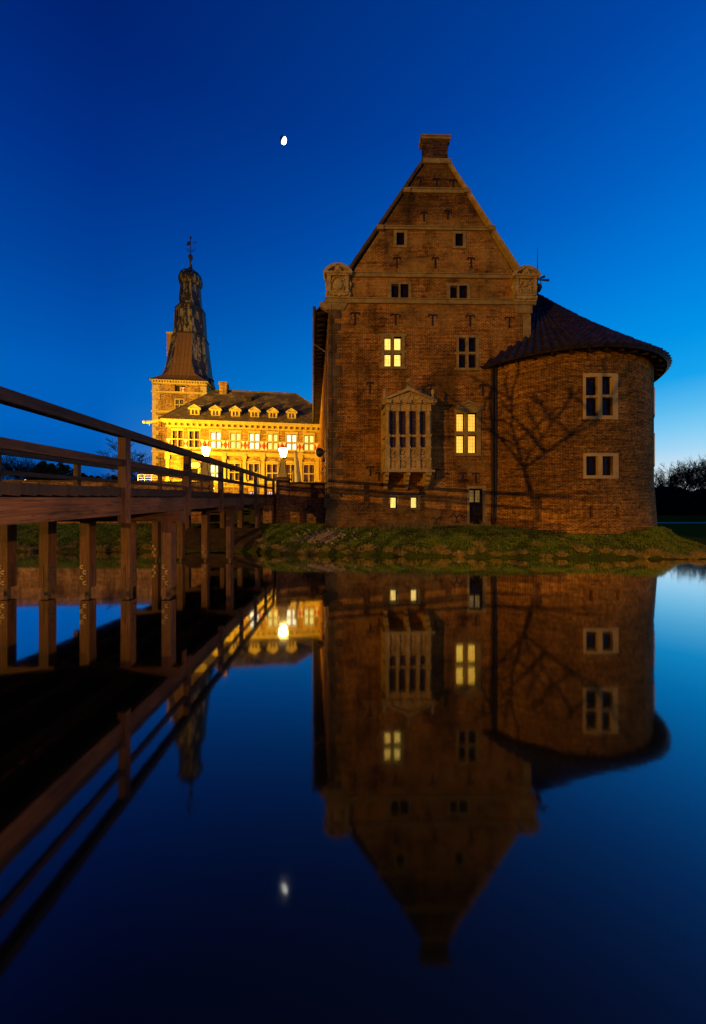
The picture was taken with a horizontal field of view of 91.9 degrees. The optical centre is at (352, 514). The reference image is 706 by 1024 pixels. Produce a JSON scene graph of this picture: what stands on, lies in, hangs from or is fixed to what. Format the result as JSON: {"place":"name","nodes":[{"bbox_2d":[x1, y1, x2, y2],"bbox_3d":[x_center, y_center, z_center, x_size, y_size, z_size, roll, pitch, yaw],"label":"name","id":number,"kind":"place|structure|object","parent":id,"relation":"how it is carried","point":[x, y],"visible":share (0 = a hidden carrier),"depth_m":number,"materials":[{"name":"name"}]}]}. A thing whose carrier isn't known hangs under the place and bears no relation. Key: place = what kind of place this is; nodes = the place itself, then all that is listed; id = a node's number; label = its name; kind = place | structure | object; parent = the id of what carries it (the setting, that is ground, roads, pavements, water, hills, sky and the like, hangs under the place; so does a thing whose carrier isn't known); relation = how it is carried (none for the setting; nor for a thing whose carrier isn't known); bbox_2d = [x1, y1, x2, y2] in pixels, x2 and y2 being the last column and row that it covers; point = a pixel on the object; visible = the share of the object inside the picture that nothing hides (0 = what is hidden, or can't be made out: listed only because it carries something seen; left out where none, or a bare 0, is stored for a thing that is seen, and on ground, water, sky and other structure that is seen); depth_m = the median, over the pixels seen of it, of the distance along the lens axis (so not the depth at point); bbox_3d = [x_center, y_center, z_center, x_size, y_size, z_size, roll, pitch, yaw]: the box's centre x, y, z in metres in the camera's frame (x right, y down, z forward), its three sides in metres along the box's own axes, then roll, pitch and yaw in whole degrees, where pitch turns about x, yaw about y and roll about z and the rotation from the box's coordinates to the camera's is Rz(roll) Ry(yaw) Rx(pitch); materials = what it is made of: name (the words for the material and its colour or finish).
{"place":"outdoors","nodes":[
{"label":"outdoors","id":0,"kind":"place"},
{"bbox_2d":[280,135,286,144],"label":"moon","id":1,"kind":"object","parent":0,"point":[283,140],"visible":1,"depth_m":1992.42,"materials":[{"name":"grey"}]},
{"bbox_2d":[0,551,705,1023],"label":"water","id":2,"kind":"structure","parent":0,"point":[278,789],"depth_m":2.58,"materials":[{"name":"blue liquid"}]},
{"bbox_2d":[0,0,705,490],"label":"sky","id":3,"kind":"structure","parent":0,"point":[131,130],"materials":[{"name":"blue"}]},
{"bbox_2d":[17,495,705,559],"bbox_3d":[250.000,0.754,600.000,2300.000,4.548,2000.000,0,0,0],"label":"ground","id":4,"kind":"structure","parent":0,"point":[695,532],"depth_m":18.30,"materials":[{"name":"green plant"}]},
{"bbox_2d":[2,456,26,476],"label":"bare tree","id":5,"kind":"object","parent":4,"relation":"on","point":[11,465],"visible":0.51,"depth_m":107.90,"materials":[{"name":"black plant"}]},
{"bbox_2d":[2,457,32,479],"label":"bare tree","id":6,"kind":"object","parent":4,"relation":"on","point":[8,478],"visible":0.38,"depth_m":114.39,"materials":[{"name":"black plant"}]},
{"bbox_2d":[2,456,34,479],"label":"bare tree","id":7,"kind":"object","parent":4,"relation":"on","point":[15,478],"visible":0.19,"depth_m":116.12,"materials":[{"name":"black plant"}]},
{"bbox_2d":[2,456,35,479],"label":"bare tree","id":8,"kind":"object","parent":4,"relation":"on","point":[13,464],"visible":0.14,"depth_m":114.31,"materials":[{"name":"black plant"}]},
{"bbox_2d":[6,459,32,479],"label":"bare tree","id":9,"kind":"object","parent":4,"relation":"on","point":[19,466],"visible":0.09,"depth_m":115.24,"materials":[{"name":"black plant"}]},
{"bbox_2d":[10,458,44,479],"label":"bare tree","id":10,"kind":"object","parent":4,"relation":"on","point":[26,469],"visible":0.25,"depth_m":112.21,"materials":[{"name":"black plant"}]},
{"bbox_2d":[27,461,48,479],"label":"evergreen tree","id":11,"kind":"object","parent":4,"relation":"on","point":[43,463],"visible":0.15,"depth_m":100.71,"materials":[{"name":"black plant"}]},
{"bbox_2d":[24,464,55,479],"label":"evergreen tree","id":12,"kind":"object","parent":4,"relation":"on","point":[39,468],"visible":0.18,"depth_m":97.93,"materials":[{"name":"black plant"}]},
{"bbox_2d":[37,463,63,479],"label":"evergreen tree","id":13,"kind":"object","parent":4,"relation":"on","point":[48,466],"visible":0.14,"depth_m":99.34,"materials":[{"name":"black plant"}]},
{"bbox_2d":[41,462,71,479],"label":"evergreen tree","id":14,"kind":"object","parent":4,"relation":"on","point":[64,470],"visible":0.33,"depth_m":98.13,"materials":[{"name":"black plant"}]},
{"bbox_2d":[2,480,196,523],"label":"moat wall","id":15,"kind":"structure","parent":4,"relation":"on","point":[86,483],"depth_m":25.03,"materials":[{"name":"brick"}]},
{"bbox_2d":[94,437,151,480],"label":"bare tree","id":16,"kind":"object","parent":4,"relation":"on","point":[132,458],"visible":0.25,"depth_m":75.34,"materials":[{"name":"black plant"}]},
{"bbox_2d":[0,386,274,593],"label":"timber bridge","id":17,"kind":"structure","parent":4,"relation":"on","point":[47,507],"depth_m":8.95,"materials":[{"name":"wood"}]},
{"bbox_2d":[148,236,215,480],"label":"palace tower","id":18,"kind":"structure","parent":4,"relation":"on","point":[186,376],"depth_m":59.26,"materials":[{"name":"brick"}]},
{"bbox_2d":[174,398,184,408],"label":"window","id":19,"kind":"structure","parent":18,"relation":"in","point":[177,402],"depth_m":58.05,"materials":[{"name":"glass"}]},
{"bbox_2d":[197,480,213,521],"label":"gate pier","id":20,"kind":"structure","parent":4,"relation":"on","point":[209,484],"depth_m":25.51,"materials":[{"name":"brick"}]},
{"bbox_2d":[199,444,211,475],"bbox_3d":[-11.202,-4.100,25.969,0.983,2.500,0.700,0,0,0],"label":"lantern","id":21,"kind":"object","parent":20,"relation":"on","point":[205,466],"visible":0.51,"depth_m":25.77,"materials":[{"name":"glass"}]},
{"bbox_2d":[185,527,260,548],"bbox_3d":[-7.800,1.408,20.300,5.000,1.179,1.900,0,0,0],"label":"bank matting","id":22,"kind":"object","parent":4,"relation":"on","point":[245,537],"visible":0.77,"depth_m":20.23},
{"bbox_2d":[142,381,319,493],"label":"palace wing","id":23,"kind":"structure","parent":4,"relation":"on","point":[253,431],"depth_m":44.59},
{"bbox_2d":[171,428,184,447],"bbox_3d":[-22.179,-9.651,43.256,1.603,2.440,0.284,0,0,-8],"label":"window","id":24,"kind":"structure","parent":23,"relation":"in","point":[177,434],"depth_m":43.26,"materials":[{"name":"glass"}]},
{"bbox_2d":[188,428,200,446],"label":"window","id":25,"kind":"structure","parent":23,"relation":"in","point":[195,436],"depth_m":43.57,"materials":[{"name":"glass"}]},
{"bbox_2d":[191,469,197,480],"bbox_3d":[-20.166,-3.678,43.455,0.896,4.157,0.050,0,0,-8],"label":"door","id":26,"kind":"structure","parent":23,"relation":"in","point":[192,470],"depth_m":43.43,"materials":[{"name":"brown wood"}]},
{"bbox_2d":[191,459,201,468],"bbox_3d":[-19.708,-6.431,42.994,1.950,1.607,1.050,0,0,-8],"label":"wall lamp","id":27,"kind":"object","parent":23,"relation":"attached to","point":[195,465],"visible":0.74,"depth_m":42.49,"materials":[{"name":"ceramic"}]},
{"bbox_2d":[209,464,217,476],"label":"window","id":28,"kind":"structure","parent":23,"relation":"in","point":[214,469],"depth_m":43.92,"materials":[{"name":"glass"}]},
{"bbox_2d":[209,429,221,448],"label":"window","id":29,"kind":"structure","parent":23,"relation":"in","point":[215,435],"depth_m":43.86,"materials":[{"name":"glass"}]},
{"bbox_2d":[228,462,240,480],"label":"window","id":30,"kind":"structure","parent":23,"relation":"in","point":[232,475],"depth_m":44.26,"materials":[{"name":"glass"}]},
{"bbox_2d":[229,430,241,449],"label":"window","id":31,"kind":"structure","parent":23,"relation":"in","point":[236,435],"depth_m":44.23,"materials":[{"name":"glass"}]},
{"bbox_2d":[248,463,259,481],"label":"window","id":32,"kind":"structure","parent":23,"relation":"in","point":[253,467],"depth_m":44.58,"materials":[{"name":"glass"}]},
{"bbox_2d":[248,431,260,449],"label":"window","id":33,"kind":"structure","parent":23,"relation":"in","point":[253,438],"depth_m":44.60,"materials":[{"name":"glass"}]},
{"bbox_2d":[266,463,277,481],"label":"window","id":34,"kind":"structure","parent":23,"relation":"in","point":[271,470],"depth_m":44.92,"materials":[{"name":"glass"}]},
{"bbox_2d":[266,431,278,450],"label":"window","id":35,"kind":"structure","parent":23,"relation":"in","point":[272,436],"depth_m":44.92,"materials":[{"name":"glass"}]},
{"bbox_2d":[286,463,293,481],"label":"window","id":36,"kind":"structure","parent":23,"relation":"in","point":[290,467],"depth_m":45.28,"materials":[{"name":"glass"}]},
{"bbox_2d":[285,432,297,450],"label":"window","id":37,"kind":"structure","parent":23,"relation":"in","point":[291,440],"depth_m":45.27,"materials":[{"name":"glass"}]},
{"bbox_2d":[302,432,315,451],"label":"window","id":38,"kind":"structure","parent":23,"relation":"in","point":[308,438],"depth_m":45.59,"materials":[{"name":"glass"}]},
{"bbox_2d":[303,464,314,481],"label":"window","id":39,"kind":"structure","parent":23,"relation":"in","point":[308,469],"depth_m":45.61,"materials":[{"name":"glass"}]},
{"bbox_2d":[191,503,273,523],"bbox_3d":[-8.755,0.350,26.476,6.121,2.900,3.200,0,0,-5],"label":"bridge abutment","id":40,"kind":"object","parent":4,"relation":"on","point":[268,513],"visible":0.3,"depth_m":25.08,"materials":[{"name":"brick"}]},
{"bbox_2d":[275,477,290,522],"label":"gate pier","id":41,"kind":"structure","parent":4,"relation":"on","point":[282,499],"depth_m":25.94,"materials":[{"name":"brick"}]},
{"bbox_2d":[276,445,288,476],"bbox_3d":[-5.401,-4.100,26.427,0.983,2.500,0.700,0,0,0],"label":"lantern","id":42,"kind":"object","parent":41,"relation":"on","point":[283,450],"visible":1,"depth_m":26.23,"materials":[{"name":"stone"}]},
{"bbox_2d":[289,482,324,522],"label":"moat wall","id":43,"kind":"structure","parent":4,"relation":"on","point":[306,502],"depth_m":26.18,"materials":[{"name":"brick"}]},
{"bbox_2d":[290,527,371,543],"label":"cobblestones","id":44,"kind":"structure","parent":4,"relation":"on","point":[319,537],"depth_m":18.87,"materials":[{"name":"stone"}]},
{"bbox_2d":[17,524,705,559],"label":"tussock grass","id":45,"kind":"structure","parent":4,"relation":"on","point":[620,552],"depth_m":17.04,"materials":[{"name":"green plant"}]},
{"bbox_2d":[312,134,540,529],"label":"brick keep","id":46,"kind":"structure","parent":4,"relation":"on","point":[422,313],"depth_m":20.38,"materials":[{"name":"brick"}]},
{"bbox_2d":[316,448,327,461],"bbox_3d":[-1.844,-3.652,20.883,0.619,0.920,0.600,0,0,35],"label":"dish floodlight","id":47,"kind":"object","parent":46,"relation":"attached to","point":[320,452],"visible":1,"depth_m":20.82,"materials":[{"name":"black metal"}]},
{"bbox_2d":[379,333,406,368],"bbox_3d":[2.395,-9.719,20.440,1.641,2.102,0.254,0,0,-1],"label":"window","id":48,"kind":"structure","parent":46,"relation":"in","point":[391,352],"depth_m":20.33,"materials":[{"name":"glass"}]},
{"bbox_2d":[389,495,398,509],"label":"cellar window","id":49,"kind":"structure","parent":46,"relation":"in","point":[393,499],"depth_m":20.56,"materials":[{"name":"glass"}]},
{"bbox_2d":[388,281,410,297],"bbox_3d":[2.776,-13.303,20.449,1.406,1.113,0.250,0,0,-1],"label":"window","id":50,"kind":"structure","parent":46,"relation":"in","point":[394,288],"depth_m":20.47,"materials":[{"name":"glass"}]},
{"bbox_2d":[394,230,406,247],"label":"attic window","id":51,"kind":"structure","parent":46,"relation":"in","point":[400,241],"depth_m":20.33,"materials":[{"name":"glass"}]},
{"bbox_2d":[409,495,419,509],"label":"cellar window","id":52,"kind":"structure","parent":46,"relation":"in","point":[413,502],"depth_m":20.35,"materials":[{"name":"glass"}]},
{"bbox_2d":[447,283,469,297],"bbox_3d":[6.302,-13.249,20.510,1.415,1.116,0.250,0,0,-1],"label":"window","id":53,"kind":"structure","parent":46,"relation":"in","point":[453,290],"depth_m":20.43,"materials":[{"name":"glass"}]},
{"bbox_2d":[452,231,465,248],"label":"attic window","id":54,"kind":"structure","parent":46,"relation":"in","point":[457,243],"depth_m":20.39,"materials":[{"name":"glass"}]},
{"bbox_2d":[454,335,481,369],"bbox_3d":[6.883,-9.666,20.518,1.631,2.095,0.254,0,0,-1],"label":"window","id":55,"kind":"structure","parent":46,"relation":"in","point":[465,353],"depth_m":20.41,"materials":[{"name":"stone"}]},
{"bbox_2d":[454,409,481,455],"bbox_3d":[6.860,-4.895,20.508,1.677,2.823,0.274,0,0,-1],"label":"window","id":56,"kind":"structure","parent":46,"relation":"in","point":[465,419],"depth_m":20.47,"materials":[{"name":"glass"}]},
{"bbox_2d":[469,489,480,523],"bbox_3d":[7.352,-0.419,20.636,0.794,2.241,0.126,0,0,0],"label":"door","id":57,"kind":"structure","parent":46,"relation":"in","point":[474,494],"depth_m":20.68,"materials":[{"name":"brown wood"}]},
{"bbox_2d":[479,248,672,533],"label":"round tower","id":58,"kind":"structure","parent":4,"relation":"on","point":[575,423],"depth_m":18.69,"materials":[{"name":"brick"}]},
{"bbox_2d":[583,373,617,418],"bbox_3d":[13.308,-6.334,18.419,1.889,2.464,0.298,0,0,0],"label":"window","id":59,"kind":"structure","parent":58,"relation":"in","point":[594,386],"depth_m":18.34,"materials":[{"name":"stone"}]},
{"bbox_2d":[583,453,618,478],"bbox_3d":[13.330,-2.599,18.413,1.901,1.361,0.306,0,0,0],"label":"window","id":60,"kind":"structure","parent":58,"relation":"in","point":[598,466],"depth_m":18.33,"materials":[{"name":"stone"}]},
{"bbox_2d":[654,433,654,466],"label":"window","id":61,"kind":"structure","parent":58,"relation":"in","point":[654,433],"depth_m":20.14,"materials":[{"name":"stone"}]},
{"bbox_2d":[654,387,654,416],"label":"window","id":62,"kind":"structure","parent":58,"relation":"in","point":[654,387],"depth_m":20.14,"materials":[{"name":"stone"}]},
{"bbox_2d":[654,467,679,485],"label":"bare tree","id":63,"kind":"object","parent":4,"relation":"on","point":[658,477],"visible":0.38,"depth_m":135.34,"materials":[{"name":"black plant"}]},
{"bbox_2d":[654,472,680,488],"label":"bare tree","id":64,"kind":"object","parent":4,"relation":"on","point":[662,484],"visible":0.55,"depth_m":124.84,"materials":[{"name":"black plant"}]},
{"bbox_2d":[659,460,702,488],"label":"bare tree","id":65,"kind":"object","parent":4,"relation":"on","point":[681,469],"visible":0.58,"depth_m":126.12,"materials":[{"name":"black plant"}]},
{"bbox_2d":[666,463,705,489],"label":"bare tree","id":66,"kind":"object","parent":4,"relation":"on","point":[681,478],"visible":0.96,"depth_m":122.33,"materials":[{"name":"black plant"}]},
{"bbox_2d":[675,460,705,490],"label":"bare tree","id":67,"kind":"object","parent":4,"relation":"on","point":[689,486],"visible":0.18,"depth_m":135.05,"materials":[{"name":"black plant"}]},
{"bbox_2d":[680,466,705,490],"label":"bare tree","id":68,"kind":"object","parent":4,"relation":"on","point":[697,482],"visible":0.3,"depth_m":134.96,"materials":[{"name":"black plant"}]},
{"bbox_2d":[683,460,705,487],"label":"bare tree","id":69,"kind":"object","parent":4,"relation":"on","point":[694,468],"visible":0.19,"depth_m":142.41,"materials":[{"name":"black plant"}]},
{"bbox_2d":[692,455,705,487],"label":"bare tree","id":70,"kind":"object","parent":4,"relation":"on","point":[703,467],"visible":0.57,"depth_m":132.13,"materials":[{"name":"black plant"}]},
{"bbox_2d":[692,488,705,513],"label":"thicket","id":71,"kind":"object","parent":4,"relation":"on","point":[701,490],"visible":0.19,"depth_m":116.51,"materials":[{"name":"black plant"}]},
{"bbox_2d":[657,522,705,522],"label":"path","id":72,"kind":"structure","parent":0,"point":[681,522],"depth_m":83.77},
{"label":"courtyard","id":73,"kind":"structure","parent":0,"visible":0},
{"bbox_2d":[138,475,157,480],"bbox_3d":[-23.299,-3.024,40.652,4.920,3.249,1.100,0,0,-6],"label":"metal railing","id":74,"kind":"object","parent":73,"relation":"on","point":[144,479],"visible":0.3,"depth_m":40.10,"materials":[{"name":"metal"}]},
{"bbox_2d":[224,483,247,493],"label":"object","id":75,"kind":"object","parent":73,"relation":"on","point":[231,489],"visible":0.45,"depth_m":38.35,"materials":[{"name":"brick"}]},
{"bbox_2d":[257,470,259,493],"bbox_3d":[-10.048,-3.108,36.000,0.800,3.015,0.800,0,0,0],"label":"closed parasol","id":76,"kind":"object","parent":73,"relation":"on","point":[258,490],"visible":0.36,"depth_m":35.90,"materials":[{"name":"fabric"}]},
{"bbox_2d":[294,451,301,481],"bbox_3d":[-5.430,-3.963,34.000,0.773,4.727,0.773,0,0,45],"label":"closed parasol","id":77,"kind":"object","parent":73,"relation":"on","point":[297,476],"visible":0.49,"depth_m":33.84,"materials":[{"name":"fabric"}]}
]}

